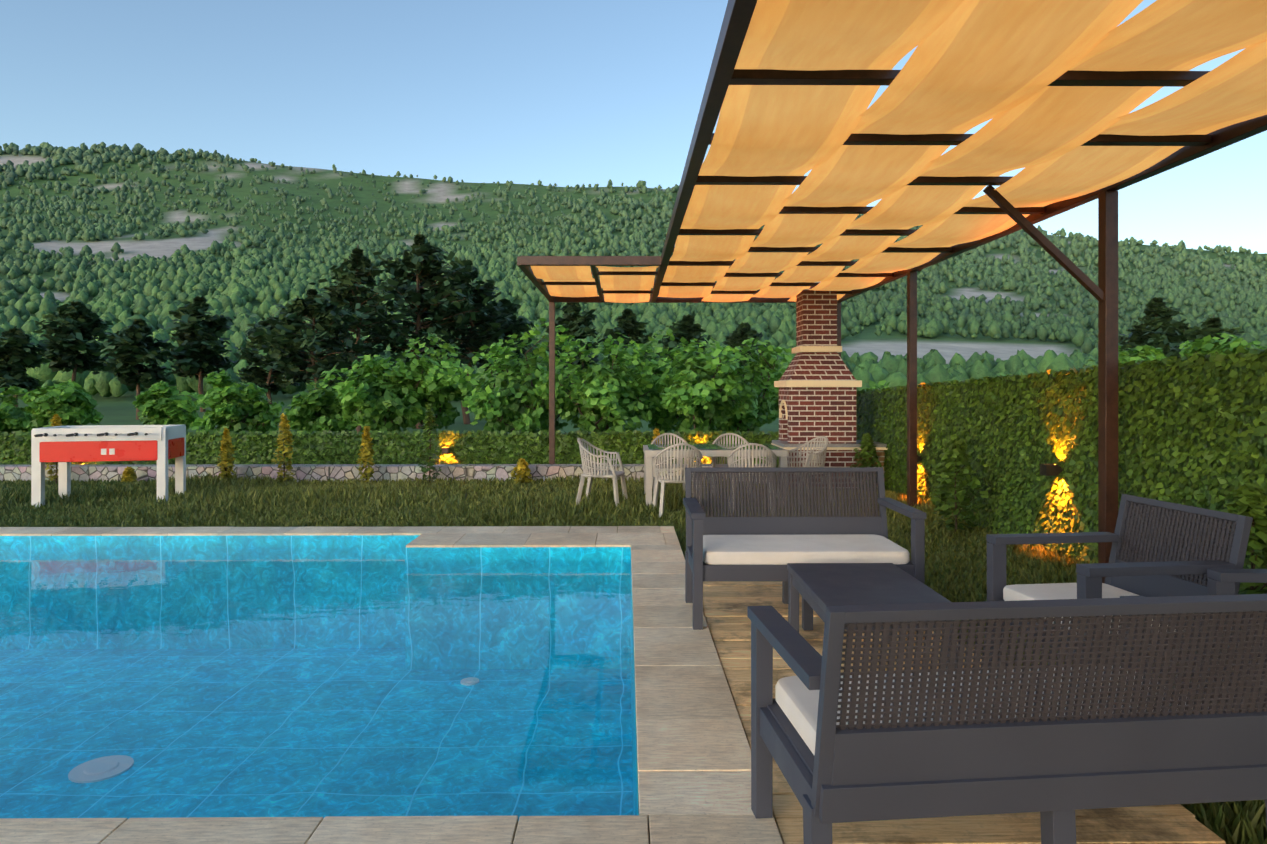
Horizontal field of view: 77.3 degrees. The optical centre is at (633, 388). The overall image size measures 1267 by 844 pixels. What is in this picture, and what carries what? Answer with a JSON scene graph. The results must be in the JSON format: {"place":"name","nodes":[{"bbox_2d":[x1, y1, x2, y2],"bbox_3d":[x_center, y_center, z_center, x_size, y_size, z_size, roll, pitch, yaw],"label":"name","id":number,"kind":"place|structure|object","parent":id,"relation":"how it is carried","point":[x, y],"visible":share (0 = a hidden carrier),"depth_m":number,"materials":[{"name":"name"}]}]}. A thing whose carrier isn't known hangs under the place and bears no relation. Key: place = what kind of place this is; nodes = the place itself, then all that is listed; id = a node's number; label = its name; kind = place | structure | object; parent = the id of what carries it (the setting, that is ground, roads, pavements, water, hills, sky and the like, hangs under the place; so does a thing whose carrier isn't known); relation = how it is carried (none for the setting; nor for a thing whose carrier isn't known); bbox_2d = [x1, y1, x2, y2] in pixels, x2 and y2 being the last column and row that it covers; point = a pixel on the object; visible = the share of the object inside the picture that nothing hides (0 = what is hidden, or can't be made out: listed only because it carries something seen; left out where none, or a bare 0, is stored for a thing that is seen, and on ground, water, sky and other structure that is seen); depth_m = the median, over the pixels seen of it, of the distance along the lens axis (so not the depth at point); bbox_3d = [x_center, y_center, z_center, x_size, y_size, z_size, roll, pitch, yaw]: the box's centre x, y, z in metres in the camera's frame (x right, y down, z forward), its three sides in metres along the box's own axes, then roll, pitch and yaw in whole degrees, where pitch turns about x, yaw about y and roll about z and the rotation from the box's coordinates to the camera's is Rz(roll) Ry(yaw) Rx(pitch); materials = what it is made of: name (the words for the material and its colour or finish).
{"place":"outdoors","nodes":[
{"label":"outdoors","id":0,"kind":"place"},
{"bbox_2d":[0,547,636,817],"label":"water","id":1,"kind":"structure","parent":0,"point":[188,574],"depth_m":4.57,"materials":[{"name":"blue liquid"}]},
{"bbox_2d":[0,535,637,820],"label":"pool shell","id":2,"kind":"object","parent":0,"point":[275,776],"visible":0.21,"depth_m":6.38},
{"bbox_2d":[68,677,478,782],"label":"pool fittings","id":3,"kind":"object","parent":2,"relation":"attached to","point":[95,765],"depth_m":4.91,"materials":[{"name":"white plastic"}]},
{"bbox_2d":[0,152,1266,433],"bbox_3d":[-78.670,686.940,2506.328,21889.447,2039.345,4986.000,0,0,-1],"label":"terrain","id":4,"kind":"structure","parent":0,"point":[122,408],"depth_m":795.79,"materials":[{"name":"green plant"}]},
{"bbox_2d":[0,386,33,433],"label":"bush","id":5,"kind":"object","parent":4,"relation":"on","point":[13,417],"visible":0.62,"depth_m":47.19,"materials":[{"name":"green plant"}]},
{"bbox_2d":[0,327,50,406],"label":"pine tree","id":6,"kind":"object","parent":4,"relation":"on","point":[18,356],"visible":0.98,"depth_m":98.11,"materials":[{"name":"green plant"}]},
{"bbox_2d":[22,379,103,431],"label":"bush","id":7,"kind":"object","parent":4,"relation":"on","point":[69,402],"visible":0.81,"depth_m":42.70,"materials":[{"name":"green plant"}]},
{"bbox_2d":[33,301,119,381],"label":"pine tree","id":8,"kind":"object","parent":4,"relation":"on","point":[76,330],"visible":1,"depth_m":107.57,"materials":[{"name":"green plant"}]},
{"bbox_2d":[96,318,183,419],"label":"pine tree","id":9,"kind":"object","parent":4,"relation":"on","point":[136,345],"visible":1,"depth_m":93.30,"materials":[{"name":"green plant"}]},
{"bbox_2d":[132,381,207,429],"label":"bush","id":10,"kind":"object","parent":4,"relation":"on","point":[156,404],"visible":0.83,"depth_m":44.66,"materials":[{"name":"green plant"}]},
{"bbox_2d":[157,296,237,411],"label":"pine tree","id":11,"kind":"object","parent":4,"relation":"on","point":[199,359],"visible":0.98,"depth_m":102.81,"materials":[{"name":"green plant"}]},
{"bbox_2d":[191,370,284,433],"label":"bush","id":12,"kind":"object","parent":4,"relation":"on","point":[252,410],"visible":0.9,"depth_m":41.01,"materials":[{"name":"green plant"}]},
{"bbox_2d":[228,314,314,403],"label":"pine tree","id":13,"kind":"object","parent":4,"relation":"on","point":[274,384],"visible":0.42,"depth_m":80.82,"materials":[{"name":"green plant"}]},
{"bbox_2d":[245,289,371,389],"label":"pine tree","id":14,"kind":"object","parent":4,"relation":"on","point":[313,306],"visible":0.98,"depth_m":68.51,"materials":[{"name":"green plant"}]},
{"bbox_2d":[284,378,360,433],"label":"bush","id":15,"kind":"object","parent":4,"relation":"on","point":[312,412],"visible":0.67,"depth_m":37.20,"materials":[{"name":"green plant"}]},
{"bbox_2d":[286,244,428,433],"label":"pine tree","id":16,"kind":"object","parent":4,"relation":"on","point":[345,290],"visible":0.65,"depth_m":76.70,"materials":[{"name":"green plant"}]},
{"bbox_2d":[320,356,438,432],"bbox_3d":[-10.756,1.690,33.840,4.732,6.274,4.240,0,0,-1],"label":"bush","id":17,"kind":"object","parent":4,"relation":"on","point":[389,409],"visible":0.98,"depth_m":33.45,"materials":[{"name":"green plant"}]},
{"bbox_2d":[350,333,470,431],"bbox_3d":[-9.798,1.139,35.875,5.399,7.397,6.254,0,0,-1],"label":"bush","id":18,"kind":"object","parent":4,"relation":"on","point":[445,366],"visible":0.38,"depth_m":34.95,"materials":[{"name":"green plant"}]},
{"bbox_2d":[351,233,495,428],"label":"pine tree","id":19,"kind":"object","parent":4,"relation":"on","point":[426,261],"visible":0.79,"depth_m":82.32,"materials":[{"name":"green plant"}]},
{"bbox_2d":[409,259,519,423],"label":"pine tree","id":20,"kind":"object","parent":4,"relation":"on","point":[473,339],"visible":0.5,"depth_m":89.41,"materials":[{"name":"green plant"}]},
{"bbox_2d":[472,298,542,374],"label":"pine tree","id":21,"kind":"object","parent":4,"relation":"on","point":[516,326],"visible":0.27,"depth_m":96.32,"materials":[{"name":"green plant"}]},
{"bbox_2d":[446,318,577,433],"bbox_3d":[-4.957,0.932,32.931,5.127,7.824,5.572,0,0,-1],"label":"bush","id":22,"kind":"object","parent":4,"relation":"on","point":[515,408],"visible":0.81,"depth_m":32.13,"materials":[{"name":"green plant"}]},
{"bbox_2d":[483,342,578,432],"bbox_3d":[-4.928,1.271,40.004,4.771,7.196,5.413,0,0,39],"label":"bush","id":23,"kind":"object","parent":4,"relation":"on","point":[543,366],"visible":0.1,"depth_m":39.58,"materials":[{"name":"green plant"}]},
{"bbox_2d":[538,303,599,383],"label":"pine tree","id":24,"kind":"object","parent":4,"relation":"on","point":[575,321],"visible":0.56,"depth_m":118.23,"materials":[{"name":"green plant"}]},
{"bbox_2d":[531,332,670,433],"bbox_3d":[-1.250,1.254,31.634,5.007,7.151,4.827,0,0,32],"label":"bush","id":25,"kind":"object","parent":4,"relation":"on","point":[602,396],"visible":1,"depth_m":30.96,"materials":[{"name":"green plant"}]},
{"bbox_2d":[595,308,654,375],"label":"pine tree","id":26,"kind":"object","parent":4,"relation":"on","point":[629,325],"visible":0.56,"depth_m":109.04,"materials":[{"name":"green plant"}]},
{"bbox_2d":[0,142,1266,396],"bbox_3d":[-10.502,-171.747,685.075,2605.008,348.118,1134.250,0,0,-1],"label":"forest","id":27,"kind":"object","parent":4,"relation":"on","point":[130,294],"visible":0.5,"depth_m":518.69,"materials":[{"name":"green plant"}]},
{"bbox_2d":[609,328,716,432],"bbox_3d":[1.161,1.058,35.428,6.479,7.576,5.006,0,0,-29],"label":"bush","id":28,"kind":"object","parent":4,"relation":"on","point":[665,420],"visible":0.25,"depth_m":34.45,"materials":[{"name":"green plant"}]},
{"bbox_2d":[655,314,715,370],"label":"pine tree","id":29,"kind":"object","parent":4,"relation":"on","point":[687,328],"visible":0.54,"depth_m":123.69,"materials":[{"name":"green plant"}]},
{"bbox_2d":[657,337,759,433],"bbox_3d":[2.921,1.406,30.832,3.991,6.869,5.482,0,0,-1],"label":"bush","id":30,"kind":"object","parent":4,"relation":"on","point":[709,394],"visible":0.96,"depth_m":30.30,"materials":[{"name":"green plant"}]},
{"bbox_2d":[719,321,770,381],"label":"pine tree","id":31,"kind":"object","parent":4,"relation":"on","point":[741,334],"visible":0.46,"depth_m":114.58,"materials":[{"name":"green plant"}]},
{"bbox_2d":[717,338,791,433],"bbox_3d":[4.641,1.270,36.133,5.778,7.133,4.437,0,0,-39],"label":"bush","id":32,"kind":"object","parent":4,"relation":"on","point":[759,416],"visible":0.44,"depth_m":35.40,"materials":[{"name":"green plant"}]},
{"bbox_2d":[765,361,790,417],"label":"broadleaf tree","id":33,"kind":"object","parent":4,"relation":"on","point":[772,395],"visible":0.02,"depth_m":41.06,"materials":[{"name":"green plant"}]},
{"bbox_2d":[862,380,889,390],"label":"bush","id":34,"kind":"object","parent":4,"relation":"on","point":[875,385],"depth_m":43.89,"materials":[{"name":"green plant"}]},
{"bbox_2d":[1118,344,1166,367],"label":"bush","id":35,"kind":"object","parent":4,"relation":"on","point":[1145,352],"visible":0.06,"depth_m":59.57,"materials":[{"name":"green plant"}]},
{"bbox_2d":[1118,297,1197,362],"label":"pine tree","id":36,"kind":"object","parent":4,"relation":"on","point":[1155,330],"visible":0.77,"depth_m":94.16,"materials":[{"name":"green plant"}]},
{"bbox_2d":[1168,316,1248,360],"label":"pine tree","id":37,"kind":"object","parent":4,"relation":"on","point":[1213,326],"visible":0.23,"depth_m":80.18,"materials":[{"name":"green plant"}]},
{"bbox_2d":[1179,333,1266,360],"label":"bush","id":38,"kind":"object","parent":4,"relation":"on","point":[1207,345],"visible":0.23,"depth_m":55.33,"materials":[{"name":"green plant"}]},
{"bbox_2d":[0,0,1266,253],"label":"sky","id":39,"kind":"structure","parent":0,"point":[563,93],"materials":[{"name":"blue"}]},
{"bbox_2d":[0,472,1266,843],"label":"lawn","id":40,"kind":"structure","parent":0,"point":[736,509],"depth_m":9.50,"materials":[{"name":"green plant"}]},
{"bbox_2d":[46,414,61,483],"bbox_3d":[-8.688,0.904,11.919,0.311,1.087,0.307,0,0,-31],"label":"thuja","id":41,"kind":"object","parent":40,"relation":"on","point":[56,419],"visible":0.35,"depth_m":11.89,"materials":[{"name":"green plant"}]},
{"bbox_2d":[31,425,185,506],"bbox_3d":[-6.605,0.963,10.043,1.485,0.970,1.260,0,0,-13],"label":"foosball table","id":42,"kind":"object","parent":40,"relation":"on","point":[64,447],"visible":0.96,"depth_m":9.71,"materials":[{"name":"red laminate"}]},
{"bbox_2d":[121,466,136,482],"bbox_3d":[-7.602,1.311,11.943,0.247,0.297,0.248,0,0,-1],"label":"thuja","id":43,"kind":"object","parent":40,"relation":"on","point":[128,474],"visible":0.92,"depth_m":11.89,"materials":[{"name":"green plant"}]},
{"bbox_2d":[217,428,235,480],"bbox_3d":[-6.133,1.017,11.951,0.288,0.861,0.278,0,0,-1],"label":"thuja","id":44,"kind":"object","parent":40,"relation":"on","point":[226,467],"visible":1,"depth_m":11.91,"materials":[{"name":"green plant"}]},
{"bbox_2d":[271,414,294,480],"bbox_3d":[-5.282,0.908,11.978,0.331,1.080,0.339,0,0,-1],"label":"thuja","id":45,"kind":"object","parent":40,"relation":"on","point":[285,426],"visible":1,"depth_m":11.92,"materials":[{"name":"green plant"}]},
{"bbox_2d":[356,426,374,482],"bbox_3d":[-4.046,1.004,11.969,0.293,0.888,0.284,0,0,-1],"label":"thuja","id":46,"kind":"object","parent":40,"relation":"on","point":[366,452],"visible":1,"depth_m":11.93,"materials":[{"name":"green plant"}]},
{"bbox_2d":[0,526,782,843],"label":"pool deck","id":47,"kind":"structure","parent":40,"relation":"on","point":[693,765],"depth_m":2.77,"materials":[{"name":"stone"}]},
{"bbox_2d":[416,403,440,481],"bbox_3d":[-3.081,0.833,11.990,0.379,1.230,0.356,0,0,-1],"label":"thuja","id":48,"kind":"object","parent":40,"relation":"on","point":[428,425],"visible":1,"depth_m":11.94,"materials":[{"name":"green plant"}]},
{"bbox_2d":[510,458,531,483],"bbox_3d":[-1.698,1.247,12.004,0.341,0.404,0.333,0,0,-1],"label":"thuja","id":49,"kind":"object","parent":40,"relation":"on","point":[522,470],"visible":1,"depth_m":11.94,"materials":[{"name":"green plant"}]},
{"bbox_2d":[576,438,627,506],"bbox_3d":[-0.391,1.024,9.576,0.577,0.854,0.562,0,0,11],"label":"garden chair","id":50,"kind":"object","parent":40,"relation":"on","point":[590,471],"visible":0.98,"depth_m":9.42,"materials":[{"name":"beige plastic"}]},
{"bbox_2d":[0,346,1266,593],"bbox_3d":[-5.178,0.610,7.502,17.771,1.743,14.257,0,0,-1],"label":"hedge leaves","id":51,"kind":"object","parent":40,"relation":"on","point":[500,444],"visible":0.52,"depth_m":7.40,"materials":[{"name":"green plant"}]},
{"bbox_2d":[0,354,1266,593],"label":"hedge","id":52,"kind":"object","parent":40,"relation":"on","point":[346,472],"visible":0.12,"depth_m":7.89,"materials":[{"name":"green plant"}]},
{"bbox_2d":[442,447,449,452],"bbox_3d":[-3.086,1.011,13.045,0.106,0.090,0.163,0,0,-1],"label":"wall lamp","id":53,"kind":"object","parent":52,"relation":"attached to","point":[445,449],"visible":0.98,"depth_m":12.96,"materials":[{"name":"grey metal"}]},
{"bbox_2d":[1040,464,1063,475],"bbox_3d":[3.515,0.678,6.645,0.163,0.090,0.106,0,0,-1],"label":"wall lamp","id":54,"kind":"object","parent":52,"relation":"attached to","point":[1051,470],"visible":0.96,"depth_m":6.59,"materials":[{"name":"grey metal"}]},
{"bbox_2d":[651,428,661,443],"bbox_3d":[0.373,1.039,12.874,0.271,0.818,0.283,0,0,-1],"label":"thuja","id":55,"kind":"object","parent":40,"relation":"on","point":[655,432],"visible":0.29,"depth_m":12.84,"materials":[{"name":"green plant"}]},
{"bbox_2d":[651,433,692,496],"bbox_3d":[0.499,1.024,10.423,0.573,0.854,0.596,0,0,-1],"label":"garden chair","id":56,"kind":"object","parent":40,"relation":"on","point":[654,441],"visible":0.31,"depth_m":10.62,"materials":[{"name":"beige plastic"}]},
{"bbox_2d":[652,443,701,516],"bbox_3d":[0.495,1.024,8.997,0.577,0.854,0.603,0,0,-1],"label":"garden chair","id":57,"kind":"object","parent":40,"relation":"on","point":[665,479],"visible":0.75,"depth_m":8.78,"materials":[{"name":"beige plastic"}]},
{"bbox_2d":[643,444,787,506],"bbox_3d":[0.968,1.077,9.714,1.680,0.742,0.880,0,0,-1],"label":"dining table","id":58,"kind":"object","parent":40,"relation":"on","point":[650,451],"visible":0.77,"depth_m":9.28,"materials":[{"name":"beige plastic"}]},
{"bbox_2d":[712,433,753,497],"bbox_3d":[1.286,1.024,10.432,0.569,0.854,0.590,0,0,-1],"label":"garden chair","id":59,"kind":"object","parent":40,"relation":"on","point":[714,464],"visible":0.48,"depth_m":10.62,"materials":[{"name":"beige plastic"}]},
{"bbox_2d":[728,443,776,514],"bbox_3d":[1.352,1.024,8.997,0.562,0.854,0.577,0,0,7],"label":"garden chair","id":60,"kind":"object","parent":40,"relation":"on","point":[731,461],"visible":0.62,"depth_m":8.78,"materials":[{"name":"beige plastic"}]},
{"bbox_2d":[776,436,833,504],"bbox_3d":[2.146,1.024,9.884,0.577,0.854,0.562,0,0,-26],"label":"garden chair","id":61,"kind":"object","parent":40,"relation":"on","point":[810,456],"visible":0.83,"depth_m":10.04,"materials":[{"name":"beige plastic"}]},
{"bbox_2d":[771,286,887,487],"bbox_3d":[2.841,-0.042,11.517,1.520,2.980,0.950,0,0,-1],"label":"barbecue","id":62,"kind":"object","parent":40,"relation":"on","point":[817,383],"visible":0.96,"depth_m":11.13,"materials":[{"name":"red brick"}]},
{"bbox_2d":[849,433,881,487],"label":"shrub","id":63,"kind":"object","parent":40,"relation":"on","point":[866,443],"visible":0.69,"depth_m":10.94,"materials":[{"name":"green plant"}]},
{"bbox_2d":[517,0,1266,582],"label":"pergola","id":64,"kind":"object","parent":40,"relation":"on","point":[723,74],"visible":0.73,"depth_m":5.52,"materials":[{"name":"brown metal"}]},
{"bbox_2d":[531,0,1266,302],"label":"canopy","id":65,"kind":"object","parent":64,"relation":"attached to","point":[971,64],"visible":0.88,"depth_m":4.13,"materials":[{"name":"orange fabric"}]},
{"bbox_2d":[931,434,988,531],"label":"shrub","id":66,"kind":"object","parent":40,"relation":"on","point":[950,454],"visible":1,"depth_m":7.83,"materials":[{"name":"green plant"}]},
{"bbox_2d":[703,581,1225,843],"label":"deck","id":67,"kind":"structure","parent":40,"relation":"on","point":[726,604],"depth_m":2.46,"materials":[{"name":"brown wood"}]},
{"bbox_2d":[683,467,926,629],"bbox_3d":[0.960,0.914,4.696,1.296,0.832,0.712,0,0,-1],"label":"outdoor sofa","id":68,"kind":"object","parent":67,"relation":"on","point":[745,547],"visible":0.96,"depth_m":4.94,"materials":[{"name":"grey plastic"}]},
{"bbox_2d":[787,563,956,668],"bbox_3d":[1.094,1.125,3.765,0.560,0.410,0.840,0,0,-1],"label":"coffee table","id":69,"kind":"object","parent":67,"relation":"on","point":[819,587],"visible":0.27,"depth_m":3.74,"materials":[{"name":"grey plastic"}]},
{"bbox_2d":[747,594,1266,843],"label":"outdoor sofa","id":70,"kind":"object","parent":67,"relation":"on","point":[1058,744],"visible":1,"depth_m":1.91,"materials":[{"name":"grey plastic"}]},
{"bbox_2d":[986,494,1252,686],"bbox_3d":[2.039,0.914,3.397,0.712,0.832,0.706,0,0,-7],"label":"armchair","id":71,"kind":"object","parent":67,"relation":"on","point":[1159,548],"visible":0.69,"depth_m":3.44,"materials":[{"name":"grey plastic"}]},
{"bbox_2d":[1207,568,1266,701],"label":"armchair","id":72,"kind":"object","parent":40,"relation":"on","point":[1220,581],"visible":0.19,"depth_m":2.94,"materials":[{"name":"grey plastic"}]},
{"bbox_2d":[1221,484,1266,627],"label":"shrub","id":73,"kind":"object","parent":40,"relation":"on","point":[1248,503],"visible":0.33,"depth_m":4.18,"materials":[{"name":"green plant"}]}
]}

